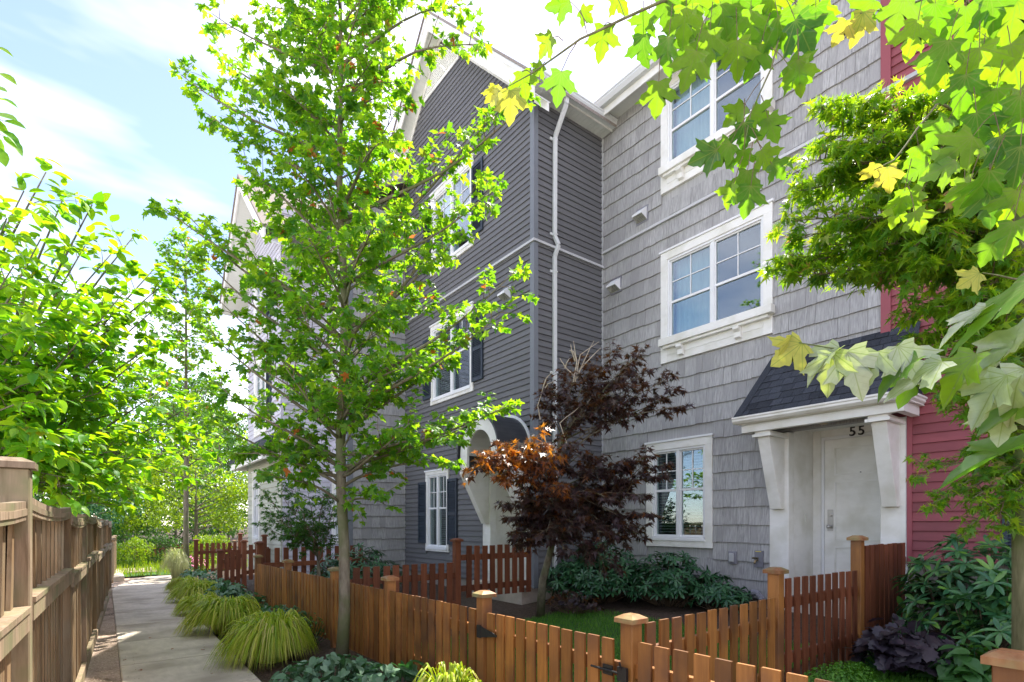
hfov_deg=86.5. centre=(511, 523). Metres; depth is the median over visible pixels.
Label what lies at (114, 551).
board fence
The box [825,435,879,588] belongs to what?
door
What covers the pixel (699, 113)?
window
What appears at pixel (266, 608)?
border plant
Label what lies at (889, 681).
ground cover
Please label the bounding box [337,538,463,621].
dividing fence
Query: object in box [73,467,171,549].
golden tree
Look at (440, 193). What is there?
window
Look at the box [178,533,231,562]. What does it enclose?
border shrub
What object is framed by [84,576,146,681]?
bark strip
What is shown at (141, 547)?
border shrub
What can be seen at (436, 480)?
window
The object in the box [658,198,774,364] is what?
window
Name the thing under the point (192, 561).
flower clump
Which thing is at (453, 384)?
window
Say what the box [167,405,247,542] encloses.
garden tree
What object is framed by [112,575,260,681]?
path
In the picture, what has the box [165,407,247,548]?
garden tree
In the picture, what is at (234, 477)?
garden tree
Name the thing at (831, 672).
ground cover
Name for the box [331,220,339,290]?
window
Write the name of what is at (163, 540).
border shrub
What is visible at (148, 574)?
lawn
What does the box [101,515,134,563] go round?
border shrub
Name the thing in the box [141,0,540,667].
maple tree
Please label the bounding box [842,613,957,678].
heuchera
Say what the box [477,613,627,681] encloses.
garden gate
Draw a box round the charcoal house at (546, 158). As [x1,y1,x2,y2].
[376,9,617,604]
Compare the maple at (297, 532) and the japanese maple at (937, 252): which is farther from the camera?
the maple at (297, 532)
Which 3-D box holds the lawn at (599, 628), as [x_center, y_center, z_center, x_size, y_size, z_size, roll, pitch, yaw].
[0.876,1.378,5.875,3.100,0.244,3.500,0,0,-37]
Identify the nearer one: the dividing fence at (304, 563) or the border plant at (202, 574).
the dividing fence at (304, 563)
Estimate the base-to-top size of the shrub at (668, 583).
0.813 m
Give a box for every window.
[251,471,260,542]
[253,355,266,437]
[254,260,266,338]
[330,469,338,543]
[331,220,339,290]
[332,332,339,412]
[424,468,449,551]
[429,153,474,276]
[429,301,473,405]
[644,433,713,547]
[658,37,774,195]
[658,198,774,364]
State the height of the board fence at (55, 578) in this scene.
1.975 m
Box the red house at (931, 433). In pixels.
[879,0,1011,636]
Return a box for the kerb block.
[113,570,124,581]
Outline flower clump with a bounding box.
[189,555,204,568]
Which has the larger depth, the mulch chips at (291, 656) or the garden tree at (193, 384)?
the garden tree at (193, 384)
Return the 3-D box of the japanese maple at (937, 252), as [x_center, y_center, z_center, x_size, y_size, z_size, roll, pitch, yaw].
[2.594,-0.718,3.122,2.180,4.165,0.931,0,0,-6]
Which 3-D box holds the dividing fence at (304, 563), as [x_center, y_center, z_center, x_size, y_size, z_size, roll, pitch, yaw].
[-3.679,0.939,10.164,2.072,1.260,0.143,0,0,-37]
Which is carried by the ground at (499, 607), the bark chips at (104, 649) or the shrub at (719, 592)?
the shrub at (719, 592)
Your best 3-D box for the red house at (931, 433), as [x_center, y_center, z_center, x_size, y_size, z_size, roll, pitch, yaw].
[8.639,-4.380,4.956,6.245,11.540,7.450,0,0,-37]
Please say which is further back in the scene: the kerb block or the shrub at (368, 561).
the kerb block
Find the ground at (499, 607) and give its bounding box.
[117,526,1009,681]
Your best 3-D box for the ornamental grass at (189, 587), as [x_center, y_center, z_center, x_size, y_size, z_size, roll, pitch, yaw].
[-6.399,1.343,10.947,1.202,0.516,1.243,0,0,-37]
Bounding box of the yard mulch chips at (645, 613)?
[414,595,845,671]
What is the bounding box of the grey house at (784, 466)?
[594,0,927,618]
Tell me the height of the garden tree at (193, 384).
13.293 m
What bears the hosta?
on the front lawn at (893, 677)
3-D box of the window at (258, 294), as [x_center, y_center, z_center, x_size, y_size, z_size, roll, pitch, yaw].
[-5.986,-5.458,13.597,0.635,1.624,1.440,0,0,-37]
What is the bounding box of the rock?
[746,589,764,609]
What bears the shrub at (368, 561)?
on the ground at (499, 607)
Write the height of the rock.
0.323 m
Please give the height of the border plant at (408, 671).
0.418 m
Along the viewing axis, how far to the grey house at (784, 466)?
7.80 m
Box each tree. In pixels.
[0,47,25,166]
[0,156,220,516]
[8,310,95,507]
[32,448,146,530]
[41,398,142,532]
[63,347,192,508]
[67,440,163,552]
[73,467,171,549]
[102,399,235,546]
[115,226,247,574]
[123,448,247,556]
[124,367,247,540]
[133,427,180,540]
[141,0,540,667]
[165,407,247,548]
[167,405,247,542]
[205,422,247,537]
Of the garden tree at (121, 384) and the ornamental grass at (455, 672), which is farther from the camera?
the garden tree at (121, 384)
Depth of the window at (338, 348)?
12.33 m
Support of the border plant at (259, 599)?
on the ground at (499, 607)
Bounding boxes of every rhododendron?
[884,533,1011,650]
[934,569,1011,671]
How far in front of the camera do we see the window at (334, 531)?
12.34 m
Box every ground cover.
[804,660,879,681]
[862,679,915,681]
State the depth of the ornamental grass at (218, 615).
7.65 m
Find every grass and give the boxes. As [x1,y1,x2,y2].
[158,546,190,578]
[161,577,220,604]
[163,575,196,592]
[169,591,222,616]
[172,593,263,637]
[204,608,320,672]
[413,661,481,681]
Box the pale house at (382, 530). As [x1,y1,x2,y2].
[219,174,405,573]
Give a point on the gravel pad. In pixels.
(139, 570)
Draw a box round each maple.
[252,474,350,575]
[462,339,695,617]
[480,0,1023,650]
[756,66,1023,543]
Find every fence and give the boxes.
[0,456,112,681]
[112,535,116,582]
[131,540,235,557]
[192,533,243,571]
[216,534,268,588]
[253,554,1023,681]
[254,541,367,577]
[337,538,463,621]
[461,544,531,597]
[644,535,905,681]
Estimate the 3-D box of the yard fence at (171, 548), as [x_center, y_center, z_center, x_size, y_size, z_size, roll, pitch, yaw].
[-14.985,1.277,25.034,4.143,0.955,0.143,0,0,-37]
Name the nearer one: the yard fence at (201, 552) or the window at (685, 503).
the window at (685, 503)
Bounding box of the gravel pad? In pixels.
[116,567,155,572]
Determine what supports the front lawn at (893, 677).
on the ground at (499, 607)
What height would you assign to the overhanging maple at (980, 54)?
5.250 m
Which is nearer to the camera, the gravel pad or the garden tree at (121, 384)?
the gravel pad
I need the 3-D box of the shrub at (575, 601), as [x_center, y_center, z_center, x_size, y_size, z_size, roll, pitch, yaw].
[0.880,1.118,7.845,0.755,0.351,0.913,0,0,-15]
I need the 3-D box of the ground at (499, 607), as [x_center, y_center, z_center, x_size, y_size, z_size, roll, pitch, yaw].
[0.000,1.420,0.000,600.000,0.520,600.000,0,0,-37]
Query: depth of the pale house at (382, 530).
12.38 m
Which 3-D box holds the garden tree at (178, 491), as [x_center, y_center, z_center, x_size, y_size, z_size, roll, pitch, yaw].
[-20.357,-2.914,32.806,7.535,9.497,7.342,0,0,-37]
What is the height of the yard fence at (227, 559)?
1.329 m
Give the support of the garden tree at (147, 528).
on the lawn at (148, 574)
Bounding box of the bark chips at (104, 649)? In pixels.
[85,595,121,681]
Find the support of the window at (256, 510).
in the pale house at (382, 530)
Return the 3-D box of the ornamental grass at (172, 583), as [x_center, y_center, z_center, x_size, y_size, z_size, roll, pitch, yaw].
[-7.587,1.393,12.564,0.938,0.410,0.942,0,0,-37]
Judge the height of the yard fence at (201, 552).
1.269 m
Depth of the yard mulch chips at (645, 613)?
7.71 m
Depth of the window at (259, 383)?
13.68 m
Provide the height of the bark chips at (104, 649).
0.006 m
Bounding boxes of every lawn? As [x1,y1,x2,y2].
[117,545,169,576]
[414,610,817,681]
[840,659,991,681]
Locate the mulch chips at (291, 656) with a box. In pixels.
[198,576,435,681]
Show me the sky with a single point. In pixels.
(95, 94)
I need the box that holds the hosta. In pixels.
[912,640,998,681]
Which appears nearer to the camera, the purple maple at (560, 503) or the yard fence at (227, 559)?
the purple maple at (560, 503)
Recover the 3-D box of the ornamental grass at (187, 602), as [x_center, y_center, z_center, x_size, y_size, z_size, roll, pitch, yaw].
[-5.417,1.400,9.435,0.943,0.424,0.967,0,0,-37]
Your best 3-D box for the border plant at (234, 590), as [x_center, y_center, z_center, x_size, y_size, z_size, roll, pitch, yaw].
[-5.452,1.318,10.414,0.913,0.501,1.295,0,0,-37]
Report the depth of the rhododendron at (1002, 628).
4.59 m
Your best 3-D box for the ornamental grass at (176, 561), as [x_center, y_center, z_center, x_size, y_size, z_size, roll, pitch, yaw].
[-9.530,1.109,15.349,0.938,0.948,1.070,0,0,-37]
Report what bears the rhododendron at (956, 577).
on the ground at (499, 607)
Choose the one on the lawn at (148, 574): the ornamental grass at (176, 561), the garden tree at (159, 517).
the garden tree at (159, 517)
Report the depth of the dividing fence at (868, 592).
4.58 m
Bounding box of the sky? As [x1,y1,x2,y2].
[0,0,666,525]
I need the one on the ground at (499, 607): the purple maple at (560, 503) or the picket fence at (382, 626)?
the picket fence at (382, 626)
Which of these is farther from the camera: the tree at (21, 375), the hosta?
the tree at (21, 375)
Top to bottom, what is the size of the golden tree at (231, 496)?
4.706 m
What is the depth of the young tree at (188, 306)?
16.19 m
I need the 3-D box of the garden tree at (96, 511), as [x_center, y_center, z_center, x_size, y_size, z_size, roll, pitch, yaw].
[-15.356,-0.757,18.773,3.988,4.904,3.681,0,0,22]
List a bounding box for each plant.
[180,567,223,581]
[204,580,253,598]
[208,578,237,595]
[240,592,273,611]
[244,604,312,633]
[269,652,390,681]
[298,612,328,645]
[356,660,435,681]
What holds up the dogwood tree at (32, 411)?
on the ground at (499, 607)
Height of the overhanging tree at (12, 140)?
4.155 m
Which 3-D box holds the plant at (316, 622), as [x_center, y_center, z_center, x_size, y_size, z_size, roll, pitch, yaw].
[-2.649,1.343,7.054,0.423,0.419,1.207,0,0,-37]
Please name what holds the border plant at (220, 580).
on the ground at (499, 607)
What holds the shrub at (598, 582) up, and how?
on the ground at (499, 607)
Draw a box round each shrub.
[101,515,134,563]
[117,536,156,566]
[130,532,181,564]
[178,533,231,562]
[308,542,401,592]
[545,589,604,614]
[546,556,595,603]
[551,540,649,602]
[618,550,718,606]
[683,571,753,612]
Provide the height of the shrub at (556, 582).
0.758 m
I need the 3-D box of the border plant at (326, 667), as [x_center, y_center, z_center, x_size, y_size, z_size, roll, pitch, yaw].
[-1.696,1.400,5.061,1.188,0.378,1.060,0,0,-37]
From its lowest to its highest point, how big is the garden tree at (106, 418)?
8.311 m

